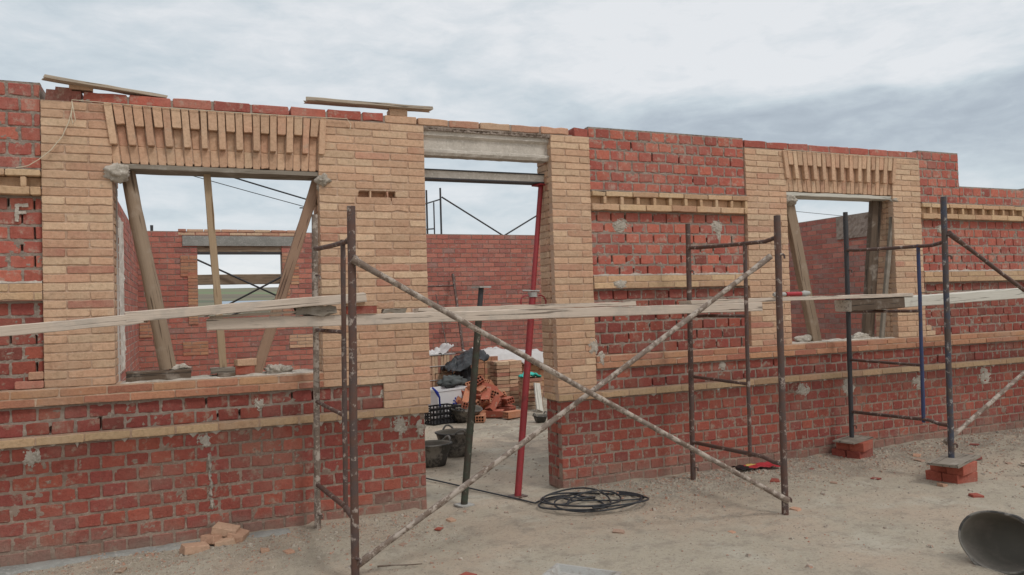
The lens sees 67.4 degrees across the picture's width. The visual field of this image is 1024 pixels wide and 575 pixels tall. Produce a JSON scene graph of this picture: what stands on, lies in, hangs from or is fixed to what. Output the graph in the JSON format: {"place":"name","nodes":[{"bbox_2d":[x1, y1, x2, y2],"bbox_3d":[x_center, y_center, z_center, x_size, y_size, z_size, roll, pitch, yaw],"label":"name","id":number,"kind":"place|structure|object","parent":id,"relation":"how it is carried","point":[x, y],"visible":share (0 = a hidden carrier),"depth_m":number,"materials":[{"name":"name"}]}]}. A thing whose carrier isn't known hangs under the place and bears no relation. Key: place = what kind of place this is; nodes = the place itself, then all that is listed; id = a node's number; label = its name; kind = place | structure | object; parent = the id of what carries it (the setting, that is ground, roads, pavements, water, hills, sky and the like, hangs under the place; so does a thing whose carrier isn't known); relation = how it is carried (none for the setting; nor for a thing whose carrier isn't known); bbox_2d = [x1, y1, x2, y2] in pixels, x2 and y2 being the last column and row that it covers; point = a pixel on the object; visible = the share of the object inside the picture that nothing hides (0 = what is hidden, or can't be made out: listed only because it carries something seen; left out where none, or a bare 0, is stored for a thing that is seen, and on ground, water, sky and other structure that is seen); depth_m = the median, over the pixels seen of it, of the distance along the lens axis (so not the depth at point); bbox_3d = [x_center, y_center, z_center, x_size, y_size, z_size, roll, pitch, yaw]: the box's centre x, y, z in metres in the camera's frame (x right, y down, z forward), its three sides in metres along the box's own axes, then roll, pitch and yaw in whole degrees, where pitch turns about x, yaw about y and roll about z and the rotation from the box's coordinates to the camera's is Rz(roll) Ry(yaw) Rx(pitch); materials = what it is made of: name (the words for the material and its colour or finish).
{"place":"outdoors","nodes":[
{"label":"outdoors","id":0,"kind":"place"},
{"bbox_2d":[0,314,147,336],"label":"plank","id":1,"kind":"object","parent":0,"point":[43,327],"visible":0.95,"depth_m":4.70,"materials":[{"name":"brown wood"}]},
{"bbox_2d":[198,287,277,316],"bbox_3d":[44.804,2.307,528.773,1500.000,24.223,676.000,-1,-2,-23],"label":"hills","id":2,"kind":"structure","parent":0,"point":[205,297],"depth_m":327.60,"materials":[{"name":"plant"}]},
{"bbox_2d":[222,300,270,314],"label":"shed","id":3,"kind":"structure","parent":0,"point":[225,302],"depth_m":57.50,"materials":[{"name":"metal"}]},
{"bbox_2d":[0,0,1023,288],"label":"sky","id":4,"kind":"structure","parent":0,"point":[947,76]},
{"bbox_2d":[15,397,1023,574],"bbox_3d":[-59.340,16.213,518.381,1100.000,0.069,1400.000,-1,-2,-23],"label":"ground","id":5,"kind":"structure","parent":0,"point":[536,486],"depth_m":5.68,"materials":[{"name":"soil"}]},
{"bbox_2d":[118,202,139,380],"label":"partition wall","id":6,"kind":"structure","parent":5,"relation":"on","point":[128,297],"depth_m":10.87,"materials":[{"name":"brick"}]},
{"bbox_2d":[179,541,209,554],"bbox_3d":[-2.223,1.831,5.380,0.183,0.066,0.122,7,-8,-40],"label":"brick fragment","id":7,"kind":"object","parent":5,"relation":"on","point":[191,548],"visible":0.9,"depth_m":5.34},
{"bbox_2d":[200,533,224,544],"bbox_3d":[-2.159,1.821,5.562,0.122,0.066,0.183,-2,-9,15],"label":"brick fragment","id":8,"kind":"object","parent":5,"relation":"on","point":[210,539],"visible":0.58,"depth_m":5.49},
{"bbox_2d":[214,537,235,545],"bbox_3d":[-2.070,1.834,5.521,0.146,0.046,0.085,-7,2,-29],"label":"brick fragment","id":9,"kind":"object","parent":5,"relation":"on","point":[224,541],"visible":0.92,"depth_m":5.50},
{"bbox_2d":[227,528,249,542],"bbox_3d":[-2.011,1.821,5.631,0.122,0.065,0.183,12,-2,-2],"label":"brick fragment","id":10,"kind":"object","parent":5,"relation":"on","point":[241,534],"visible":0.72,"depth_m":5.55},
{"bbox_2d":[211,522,239,536],"bbox_3d":[-2.095,1.777,5.617,0.183,0.066,0.122,10,2,-6],"label":"brick fragment","id":11,"kind":"object","parent":10,"relation":"on","point":[223,529],"visible":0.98,"depth_m":5.57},
{"bbox_2d":[283,548,294,553],"bbox_3d":[-1.542,1.828,5.310,0.070,0.017,0.063,-3,-2,43],"label":"brick fragment","id":12,"kind":"object","parent":5,"relation":"on","point":[289,551],"visible":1,"depth_m":5.30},
{"bbox_2d":[15,229,677,375],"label":"wall","id":13,"kind":"structure","parent":5,"relation":"on","point":[497,263],"depth_m":14.56,"materials":[{"name":"red brick"}]},
{"bbox_2d":[197,188,535,316],"bbox_3d":[-2.853,-0.059,16.908,8.865,4.440,1.145,-1,-2,-23],"label":"scaffold","id":14,"kind":"object","parent":5,"relation":"on","point":[274,280],"visible":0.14,"depth_m":16.92,"materials":[{"name":"metal"}]},
{"bbox_2d":[198,274,280,284],"bbox_3d":[-5.462,-0.161,15.355,3.720,0.206,0.123,-1,-2,-23],"label":"plank","id":15,"kind":"object","parent":14,"relation":"on","point":[226,279],"visible":0.36,"depth_m":15.32,"materials":[{"name":"brown wood"}]},
{"bbox_2d":[377,563,421,566],"bbox_3d":[-0.724,1.790,4.952,0.287,0.018,0.016,-1,-1,-11],"label":"stick","id":16,"kind":"object","parent":5,"relation":"on","point":[397,565],"visible":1,"depth_m":4.95,"materials":[{"name":"brown wood"}]},
{"bbox_2d":[425,435,451,466],"bbox_3d":[-0.832,1.741,8.137,0.421,0.291,0.408,-1,-2,-23],"label":"rubber bucket","id":17,"kind":"object","parent":5,"relation":"on","point":[436,453],"visible":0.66,"depth_m":8.01,"materials":[{"name":"rubber"}]},
{"bbox_2d":[429,353,455,386],"bbox_3d":[-1.270,1.558,12.789,0.518,0.924,0.502,-1,-2,-35],"label":"brick pack","id":18,"kind":"object","parent":5,"relation":"on","point":[437,362],"visible":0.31,"depth_m":12.55,"materials":[{"name":"brick"}]},
{"bbox_2d":[429,343,453,354],"bbox_3d":[-1.292,1.029,12.831,0.542,0.185,0.574,-1,-2,-23],"label":"plastic sheet","id":19,"kind":"object","parent":18,"relation":"on","point":[443,348],"visible":0.68,"depth_m":12.88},
{"bbox_2d":[424,403,460,425],"bbox_3d":[-1.044,1.847,11.189,0.496,0.242,0.356,0,-2,-40],"label":"plastic crate","id":20,"kind":"object","parent":5,"relation":"on","point":[434,421],"visible":0.76,"depth_m":11.06,"materials":[{"name":"plastic"}]},
{"bbox_2d":[424,386,466,418],"bbox_3d":[-1.032,1.757,11.742,0.407,0.450,0.610,-3,-2,45],"label":"plastic tub","id":21,"kind":"object","parent":5,"relation":"on","point":[450,395],"visible":0.42,"depth_m":11.54,"materials":[{"name":"plastic"}]},
{"bbox_2d":[436,374,467,388],"bbox_3d":[-0.934,1.492,12.060,0.362,0.253,0.412,-3,-2,42],"label":"sack","id":22,"kind":"object","parent":21,"relation":"on","point":[450,381],"visible":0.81,"depth_m":11.98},
{"bbox_2d":[428,273,464,353],"bbox_3d":[-1.529,0.896,14.991,1.257,2.383,1.055,-1,-2,-23],"label":"rod ladder","id":23,"kind":"object","parent":5,"relation":"on","point":[457,305],"visible":0.23,"depth_m":15.36,"materials":[{"name":"metal"}]},
{"bbox_2d":[435,424,473,456],"bbox_3d":[-0.650,1.734,8.673,0.445,0.321,0.450,-2,-1,-2],"label":"rubber bucket","id":24,"kind":"object","parent":5,"relation":"on","point":[458,440],"visible":0.75,"depth_m":8.53,"materials":[{"name":"rubber"}]},
{"bbox_2d":[454,362,470,385],"bbox_3d":[-0.777,1.598,12.392,0.396,0.895,0.384,-2,-1,-1],"label":"sack","id":25,"kind":"object","parent":5,"relation":"on","point":[465,374],"visible":0.11,"depth_m":12.28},
{"bbox_2d":[440,348,489,373],"bbox_3d":[-0.794,1.181,12.493,0.662,0.391,0.795,-1,-2,-23],"label":"black tarp","id":26,"kind":"object","parent":25,"relation":"on","point":[465,358],"visible":0.81,"depth_m":12.34,"materials":[{"name":"plastic"}]},
{"bbox_2d":[448,401,482,422],"bbox_3d":[-0.690,1.836,11.272,0.527,0.251,0.528,6,4,38],"label":"rubber bucket","id":27,"kind":"object","parent":5,"relation":"on","point":[461,415],"visible":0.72,"depth_m":11.11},
{"bbox_2d":[457,400,468,408],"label":"hollow brick","id":28,"kind":"object","parent":27,"relation":"on","point":[461,402],"visible":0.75,"depth_m":11.49,"materials":[{"name":"brick"}]},
{"bbox_2d":[462,388,469,401],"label":"hollow brick","id":29,"kind":"object","parent":28,"relation":"on","point":[465,398],"visible":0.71,"depth_m":11.64,"materials":[{"name":"brick"}]},
{"bbox_2d":[453,286,490,507],"bbox_3d":[-0.335,0.911,6.508,0.365,1.840,0.159,-1,-2,-23],"label":"steel prop","id":30,"kind":"object","parent":5,"relation":"on","point":[464,503],"visible":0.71,"depth_m":6.48,"materials":[{"name":"metal"}]},
{"bbox_2d":[475,413,485,422],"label":"hollow brick","id":31,"kind":"object","parent":5,"relation":"on","point":[480,417],"visible":0.98,"depth_m":11.12,"materials":[{"name":"brick"}]},
{"bbox_2d":[471,356,497,379],"bbox_3d":[-0.667,1.622,13.646,0.564,0.804,0.754,-1,-2,-32],"label":"brick pack","id":32,"kind":"object","parent":5,"relation":"on","point":[482,369],"visible":0.09,"depth_m":13.34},
{"bbox_2d":[462,346,543,363],"bbox_3d":[0.037,1.236,14.132,1.743,0.362,1.026,-1,-2,-23],"label":"plastic sheet","id":33,"kind":"object","parent":32,"relation":"on","point":[505,354],"visible":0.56,"depth_m":13.70,"materials":[{"name":"plastic"}]},
{"bbox_2d":[485,409,503,416],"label":"hollow brick","id":34,"kind":"object","parent":5,"relation":"on","point":[497,413],"visible":0.79,"depth_m":11.53,"materials":[{"name":"brick"}]},
{"bbox_2d":[487,359,521,405],"bbox_3d":[-0.120,1.611,12.955,0.484,0.759,0.364,-1,-2,-29],"label":"brick pack","id":35,"kind":"object","parent":5,"relation":"on","point":[503,375],"visible":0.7,"depth_m":12.82,"materials":[{"name":"brick"}]},
{"bbox_2d":[496,407,514,410],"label":"hollow brick","id":36,"kind":"object","parent":5,"relation":"on","point":[508,408],"visible":0.45,"depth_m":11.80,"materials":[{"name":"brick"}]},
{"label":"hollow brick","id":37,"kind":"object","parent":36,"relation":"on","visible":0},
{"bbox_2d":[491,390,499,396],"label":"hollow brick","id":38,"kind":"object","parent":37,"relation":"on","point":[493,392],"visible":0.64,"depth_m":11.73,"materials":[{"name":"brick"}]},
{"bbox_2d":[481,382,497,390],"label":"hollow brick","id":39,"kind":"object","parent":38,"relation":"on","point":[491,386],"visible":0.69,"depth_m":11.87,"materials":[{"name":"brick"}]},
{"bbox_2d":[0,80,1023,574],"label":"front wall","id":40,"kind":"structure","parent":5,"relation":"on","point":[98,456],"depth_m":6.35,"materials":[{"name":"brick"}]},
{"bbox_2d":[16,100,75,167],"bbox_3d":[-3.233,-1.068,5.324,0.366,0.494,0.031,-1,-2,-23],"label":"twine","id":41,"kind":"object","parent":40,"relation":"hanging from","point":[61,136],"visible":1,"depth_m":5.36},
{"bbox_2d":[69,84,92,93],"bbox_3d":[-3.089,-1.428,5.501,0.152,0.050,0.114,-1,-2,-29],"label":"brick","id":42,"kind":"object","parent":40,"relation":"on","point":[82,89],"visible":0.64,"depth_m":5.46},
{"bbox_2d":[41,74,167,97],"bbox_3d":[-2.917,-1.435,5.520,0.802,0.027,0.103,3,-3,-33],"label":"board","id":43,"kind":"object","parent":40,"relation":"on","point":[68,81],"visible":0.91,"depth_m":5.47,"materials":[{"name":"brown wood"}]},
{"bbox_2d":[125,369,191,381],"bbox_3d":[-2.619,0.652,5.689,0.450,0.079,0.124,-1,-2,-23],"label":"wood block","id":44,"kind":"object","parent":40,"relation":"on","point":[143,375],"depth_m":5.63,"materials":[{"name":"wood"}]},
{"bbox_2d":[122,171,175,369],"bbox_3d":[-2.710,-0.126,5.712,0.119,1.500,0.120,-12,3,-23],"label":"timber prop","id":45,"kind":"object","parent":44,"relation":"on","point":[160,332],"visible":0.88,"depth_m":5.67,"materials":[{"name":"brown wood"}]},
{"bbox_2d":[72,99,350,127],"bbox_3d":[-2.195,-1.298,5.784,1.962,0.089,0.010,-1,-2,-23],"label":"mason line","id":46,"kind":"object","parent":40,"relation":"attached to","point":[215,111],"visible":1,"depth_m":5.75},
{"bbox_2d":[210,366,234,373],"bbox_3d":[-2.212,0.637,5.886,0.198,0.054,0.093,-1,-2,-23],"label":"wood block","id":47,"kind":"object","parent":40,"relation":"on","point":[214,370],"depth_m":5.85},
{"bbox_2d":[203,174,226,366],"bbox_3d":[-2.281,-0.133,5.896,0.059,1.510,0.052,-5,0,-23],"label":"timber prop","id":48,"kind":"object","parent":47,"relation":"on","point":[214,265],"visible":0.84,"depth_m":5.88,"materials":[{"name":"brown wood"}]},
{"bbox_2d":[124,164,317,180],"bbox_3d":[-2.226,-0.887,5.938,1.442,0.040,0.246,-1,-2,-23],"label":"formwork board","id":49,"kind":"object","parent":48,"relation":"on","point":[168,170],"visible":0.93,"depth_m":5.87,"materials":[{"name":"grey wood"}]},
{"bbox_2d":[217,372,235,376],"bbox_3d":[-2.174,0.665,5.837,0.139,0.034,0.082,-1,-2,-23],"label":"wood block","id":50,"kind":"object","parent":40,"relation":"on","point":[229,374],"depth_m":5.80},
{"bbox_2d":[234,365,254,374],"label":"brick","id":51,"kind":"object","parent":40,"relation":"on","point":[240,370],"visible":0.76,"depth_m":5.90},
{"bbox_2d":[234,358,256,365],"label":"brick","id":52,"kind":"object","parent":51,"relation":"on","point":[246,362],"visible":1,"depth_m":5.91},
{"bbox_2d":[255,179,316,372],"bbox_3d":[-1.788,-0.095,6.107,0.084,1.615,0.074,18,-9,-22],"label":"timber prop","id":53,"kind":"object","parent":40,"relation":"on","point":[288,272],"visible":0.86,"depth_m":6.09,"materials":[{"name":"orange wood"}]},
{"bbox_2d":[387,108,406,116],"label":"brick","id":54,"kind":"object","parent":40,"relation":"on","point":[396,112],"visible":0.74,"depth_m":6.38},
{"bbox_2d":[303,97,432,112],"bbox_3d":[-1.165,-1.500,6.307,1.057,0.031,0.123,-1,-1,-23],"label":"board","id":55,"kind":"object","parent":54,"relation":"on","point":[350,103],"visible":0.95,"depth_m":6.26,"materials":[{"name":"brown wood"}]},
{"bbox_2d":[787,205,821,340],"bbox_3d":[3.087,-0.192,8.193,0.128,1.589,0.074,-14,4,-23],"label":"timber prop","id":56,"kind":"object","parent":40,"relation":"on","point":[802,278],"visible":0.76,"depth_m":8.16,"materials":[{"name":"brown wood"}]},
{"bbox_2d":[786,192,890,201],"bbox_3d":[3.514,-0.987,8.406,1.550,0.043,0.244,-1,-2,-23],"label":"formwork board","id":57,"kind":"object","parent":40,"relation":"attached to","point":[829,196],"visible":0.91,"depth_m":8.36,"materials":[{"name":"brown wood"}]},
{"bbox_2d":[785,149,919,180],"bbox_3d":[3.719,-1.323,8.322,1.972,0.258,0.010,-1,-2,-23],"label":"mason line","id":58,"kind":"object","parent":40,"relation":"attached to","point":[862,155],"visible":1,"depth_m":8.38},
{"bbox_2d":[861,201,881,336],"bbox_3d":[4.049,-0.211,8.639,0.148,1.574,0.065,7,-5,-23],"label":"timber prop","id":59,"kind":"object","parent":40,"relation":"on","point":[872,257],"visible":0.81,"depth_m":8.62,"materials":[{"name":"brown wood"}]},
{"bbox_2d":[879,217,892,337],"bbox_3d":[4.198,-0.215,8.573,0.057,1.576,0.039,9,-5,-23],"label":"timber prop","id":60,"kind":"object","parent":40,"relation":"on","point":[886,285],"visible":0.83,"depth_m":8.55,"materials":[{"name":"grey wood"}]},
{"bbox_2d":[503,410,520,418],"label":"hollow brick","id":61,"kind":"object","parent":5,"relation":"on","point":[511,414],"visible":0.9,"depth_m":11.44,"materials":[{"name":"brick"}]},
{"bbox_2d":[507,183,546,498],"bbox_3d":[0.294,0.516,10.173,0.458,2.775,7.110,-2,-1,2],"label":"steel prop","id":62,"kind":"object","parent":5,"relation":"on","point":[532,295],"visible":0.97,"depth_m":6.84,"materials":[{"name":"red paint"}]},
{"bbox_2d":[518,376,542,409],"bbox_3d":[0.303,1.714,12.534,0.293,0.506,0.424,-1,-1,-16],"label":"brick pack","id":63,"kind":"object","parent":5,"relation":"on","point":[531,400],"visible":0.45,"depth_m":12.37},
{"bbox_2d":[518,371,540,377],"bbox_3d":[0.294,1.421,12.470,0.288,0.126,0.348,-1,-2,-23],"label":"work glove","id":64,"kind":"object","parent":63,"relation":"on","point":[532,374],"visible":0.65,"depth_m":12.38,"materials":[{"name":"teal fabric"}]},
{"bbox_2d":[520,362,543,396],"bbox_3d":[0.233,1.656,14.085,0.874,0.703,0.564,-1,-2,-29],"label":"brick pack","id":65,"kind":"object","parent":5,"relation":"on","point":[537,370],"visible":0.06,"depth_m":13.90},
{"bbox_2d":[426,478,648,511],"bbox_3d":[-0.166,1.795,6.853,2.806,0.072,0.748,-2,-2,29],"label":"hose","id":66,"kind":"object","parent":5,"relation":"on","point":[595,508],"visible":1,"depth_m":6.42,"materials":[{"name":"rubber"}]},
{"bbox_2d":[532,411,546,422],"bbox_3d":[0.404,1.844,10.937,0.230,0.151,0.235,-2,-1,6],"label":"rubber bucket","id":67,"kind":"object","parent":5,"relation":"on","point":[539,418],"visible":0.95,"depth_m":10.87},
{"bbox_2d":[533,383,542,411],"bbox_3d":[0.415,1.734,12.143,0.114,0.518,0.034,14,-43,-22],"label":"board","id":68,"kind":"object","parent":67,"relation":"in","point":[538,397],"visible":1,"depth_m":12.12,"materials":[{"name":"white wood"}]},
{"bbox_2d":[312,206,791,574],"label":"scaffold","id":69,"kind":"object","parent":5,"relation":"on","point":[352,511],"visible":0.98,"depth_m":5.49,"materials":[{"name":"metal"}]},
{"bbox_2d":[206,302,762,329],"bbox_3d":[0.078,0.213,6.080,4.654,0.087,0.204,-1,-2,-23],"label":"plank","id":70,"kind":"object","parent":69,"relation":"on","point":[244,323],"visible":0.91,"depth_m":5.81,"materials":[{"name":"brown wood"}]},
{"bbox_2d":[125,292,366,322],"bbox_3d":[-1.774,0.132,5.222,1.543,0.071,0.204,-5,0,-23],"label":"plank","id":71,"kind":"object","parent":70,"relation":"on","point":[182,312],"visible":0.93,"depth_m":5.10,"materials":[{"name":"brown wood"}]},
{"bbox_2d":[209,311,295,317],"bbox_3d":[-1.749,0.183,5.280,0.632,0.020,0.142,-3,-1,-20],"label":"plank","id":72,"kind":"object","parent":70,"relation":"on","point":[250,314],"visible":0.94,"depth_m":5.20,"materials":[{"name":"brown wood"}]},
{"bbox_2d":[293,305,336,316],"bbox_3d":[-1.385,0.166,5.385,0.287,0.084,0.139,-1,-2,-23],"label":"wood offcut","id":73,"kind":"object","parent":70,"relation":"on","point":[323,311],"visible":0.9,"depth_m":5.34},
{"bbox_2d":[346,306,376,313],"bbox_3d":[-1.096,0.162,5.513,0.226,0.056,0.116,-1,-2,-26],"label":"brick","id":74,"kind":"object","parent":70,"relation":"on","point":[365,309],"visible":0.72,"depth_m":5.47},
{"bbox_2d":[346,302,377,305],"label":"brick","id":75,"kind":"object","parent":74,"relation":"on","point":[367,304],"visible":0.52,"depth_m":5.48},
{"bbox_2d":[381,308,406,312],"bbox_3d":[-0.866,0.170,5.611,0.183,0.036,0.075,-1,-2,-23],"label":"wood offcut","id":76,"kind":"object","parent":70,"relation":"on","point":[396,310],"visible":1,"depth_m":5.58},
{"bbox_2d":[412,301,635,312],"bbox_3d":[0.142,0.153,6.099,1.886,0.038,0.155,-1,-1,-23],"label":"plank","id":77,"kind":"object","parent":70,"relation":"on","point":[506,307],"visible":0.88,"depth_m":6.01,"materials":[{"name":"brown wood"}]},
{"bbox_2d":[678,293,913,304],"bbox_3d":[2.746,0.103,7.230,2.710,0.040,0.185,-1,-1,-23],"label":"plank","id":78,"kind":"object","parent":70,"relation":"on","point":[800,298],"visible":0.9,"depth_m":7.12,"materials":[{"name":"brown wood"}]},
{"bbox_2d":[772,290,810,296],"bbox_3d":[2.580,0.057,7.078,0.474,0.058,0.052,-1,-2,-30],"label":"hand tool","id":79,"kind":"object","parent":78,"relation":"on","point":[804,293],"visible":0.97,"depth_m":7.09,"materials":[{"name":"red plastic"}]},
{"bbox_2d":[542,563,621,574],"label":"metal tray","id":80,"kind":"object","parent":5,"relation":"on","point":[560,569],"visible":1,"depth_m":4.70,"materials":[{"name":"metal"}]},
{"bbox_2d":[612,529,624,533],"bbox_3d":[0.779,1.785,5.604,0.087,0.028,0.072,-2,-1,12],"label":"brick fragment","id":81,"kind":"object","parent":5,"relation":"on","point":[620,531],"visible":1,"depth_m":5.58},
{"bbox_2d":[730,461,779,469],"bbox_3d":[2.363,1.727,7.429,0.524,0.045,0.189,-1,-2,-23],"label":"wrapper","id":82,"kind":"object","parent":5,"relation":"on","point":[756,465],"visible":0.97,"depth_m":7.41,"materials":[{"name":"red plastic"}]},
{"bbox_2d":[831,448,846,457],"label":"brick","id":83,"kind":"object","parent":5,"relation":"on","point":[838,452],"visible":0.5,"depth_m":7.92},
{"bbox_2d":[836,442,849,449],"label":"brick","id":84,"kind":"object","parent":83,"relation":"on","point":[843,446],"visible":0.36,"depth_m":7.90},
{"bbox_2d":[832,435,873,443],"bbox_3d":[3.530,1.570,7.936,0.460,0.023,0.222,0,-2,-42],"label":"base board","id":85,"kind":"object","parent":84,"relation":"on","point":[856,439],"visible":0.91,"depth_m":7.88,"materials":[{"name":"grey wood"}]},
{"bbox_2d":[846,448,872,458],"bbox_3d":[3.581,1.711,7.900,0.289,0.090,0.145,0,-2,-40],"label":"brick","id":86,"kind":"object","parent":5,"relation":"on","point":[857,455],"visible":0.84,"depth_m":7.82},
{"bbox_2d":[849,439,872,451],"bbox_3d":[3.594,1.622,7.896,0.145,0.090,0.289,-3,-2,42],"label":"brick","id":87,"kind":"object","parent":86,"relation":"on","point":[863,446],"visible":0.78,"depth_m":7.80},
{"bbox_2d":[715,188,1023,340],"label":"side wall","id":88,"kind":"structure","parent":5,"relation":"on","point":[823,243],"depth_m":14.81,"materials":[{"name":"brick"}]},
{"bbox_2d":[843,196,1023,457],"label":"scaffold","id":89,"kind":"object","parent":5,"relation":"on","point":[952,434],"visible":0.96,"depth_m":7.14,"materials":[{"name":"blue metal"}]},
{"bbox_2d":[834,288,1023,311],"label":"plank","id":90,"kind":"object","parent":89,"relation":"on","point":[863,304],"visible":0.94,"depth_m":7.75,"materials":[{"name":"brown wood"}]},
{"bbox_2d":[925,469,942,481],"bbox_3d":[3.866,1.677,6.884,0.289,0.090,0.145,-1,-2,-28],"label":"brick","id":91,"kind":"object","parent":5,"relation":"on","point":[934,475],"visible":0.46,"depth_m":6.81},
{"bbox_2d":[930,460,946,472],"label":"brick","id":92,"kind":"object","parent":91,"relation":"on","point":[938,468],"visible":0.32,"depth_m":6.80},
{"bbox_2d":[942,471,977,483],"bbox_3d":[3.946,1.672,6.760,0.289,0.090,0.145,-1,-2,-28],"label":"brick","id":93,"kind":"object","parent":5,"relation":"on","point":[959,479],"visible":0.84,"depth_m":6.70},
{"bbox_2d":[946,461,976,475],"bbox_3d":[3.960,1.583,6.755,0.289,0.090,0.145,-1,-2,-38],"label":"brick","id":94,"kind":"object","parent":93,"relation":"on","point":[968,468],"visible":0.66,"depth_m":6.68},
{"bbox_2d":[926,452,980,468],"bbox_3d":[3.925,1.529,6.812,0.617,0.026,0.254,-1,-2,-43],"label":"base board","id":95,"kind":"object","parent":94,"relation":"on","point":[959,460],"visible":0.93,"depth_m":6.74,"materials":[{"name":"grey wood"}]},
{"bbox_2d":[968,493,983,497],"bbox_3d":[3.770,1.693,6.238,0.097,0.032,0.084,-1,-1,-8],"label":"brick fragment","id":96,"kind":"object","parent":5,"relation":"on","point":[974,495],"visible":1,"depth_m":6.21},
{"bbox_2d":[958,510,1023,574],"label":"rubber bucket","id":97,"kind":"object","parent":5,"relation":"on","point":[992,539],"visible":1,"depth_m":4.78,"materials":[{"name":"rubber"}]},
{"bbox_3d":[-4.367,-1.451,30.847,0.800,8.000,0.290,-1,-2,-23],"label":"utility pole","id":98,"kind":"object","parent":5,"relation":"on","visible":0},
{"bbox_2d":[194,176,301,205],"bbox_3d":[-13.748,-4.851,26.945,20.207,5.676,0.027,-1,-2,-23],"label":"overhead cable","id":99,"kind":"object","parent":98,"relation":"attached to","point":[251,192],"visible":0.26,"depth_m":28.64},
{"bbox_2d":[234,178,305,199],"bbox_3d":[-13.724,-5.354,26.866,20.216,6.301,0.054,-1,-2,-23],"label":"overhead cable","id":100,"kind":"object","parent":98,"relation":"attached to","point":[270,188],"visible":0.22,"depth_m":28.79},
{"label":"hollow brick","id":101,"kind":"object","parent":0,"visible":0},
{"bbox_2d":[476,391,484,400],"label":"hollow brick","id":102,"kind":"object","parent":101,"relation":"on","point":[478,396],"visible":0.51,"depth_m":11.68,"materials":[{"name":"brick"}]},
{"bbox_2d":[476,385,486,392],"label":"hollow brick","id":103,"kind":"object","parent":102,"relation":"on","point":[481,388],"visible":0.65,"depth_m":11.73,"materials":[{"name":"brick"}]},
{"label":"hollow brick","id":104,"kind":"object","parent":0,"visible":0},
{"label":"hollow brick","id":105,"kind":"object","parent":104,"relation":"on","visible":0},
{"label":"hollow brick","id":106,"kind":"object","parent":105,"relation":"on","visible":0},
{"bbox_2d":[501,396,514,404],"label":"hollow brick","id":107,"kind":"object","parent":106,"relation":"on","point":[507,400],"visible":0.82,"depth_m":11.85,"materials":[{"name":"brick"}]},
{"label":"hollow brick","id":108,"kind":"object","parent":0,"visible":0},
{"bbox_2d":[478,396,492,409],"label":"hollow brick","id":109,"kind":"object","parent":108,"relation":"on","point":[483,405],"visible":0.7,"depth_m":11.62,"materials":[{"name":"brick"}]},
{"bbox_2d":[481,388,491,403],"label":"hollow brick","id":110,"kind":"object","parent":109,"relation":"on","point":[487,393],"visible":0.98,"depth_m":11.63,"materials":[{"name":"brick"}]},
{"bbox_2d":[484,394,500,410],"bbox_3d":[-0.292,1.769,11.667,0.130,0.095,0.280,-24,25,41],"label":"hollow brick","id":111,"kind":"object","parent":108,"relation":"on","point":[496,398],"visible":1,"depth_m":11.61,"materials":[{"name":"brick"}]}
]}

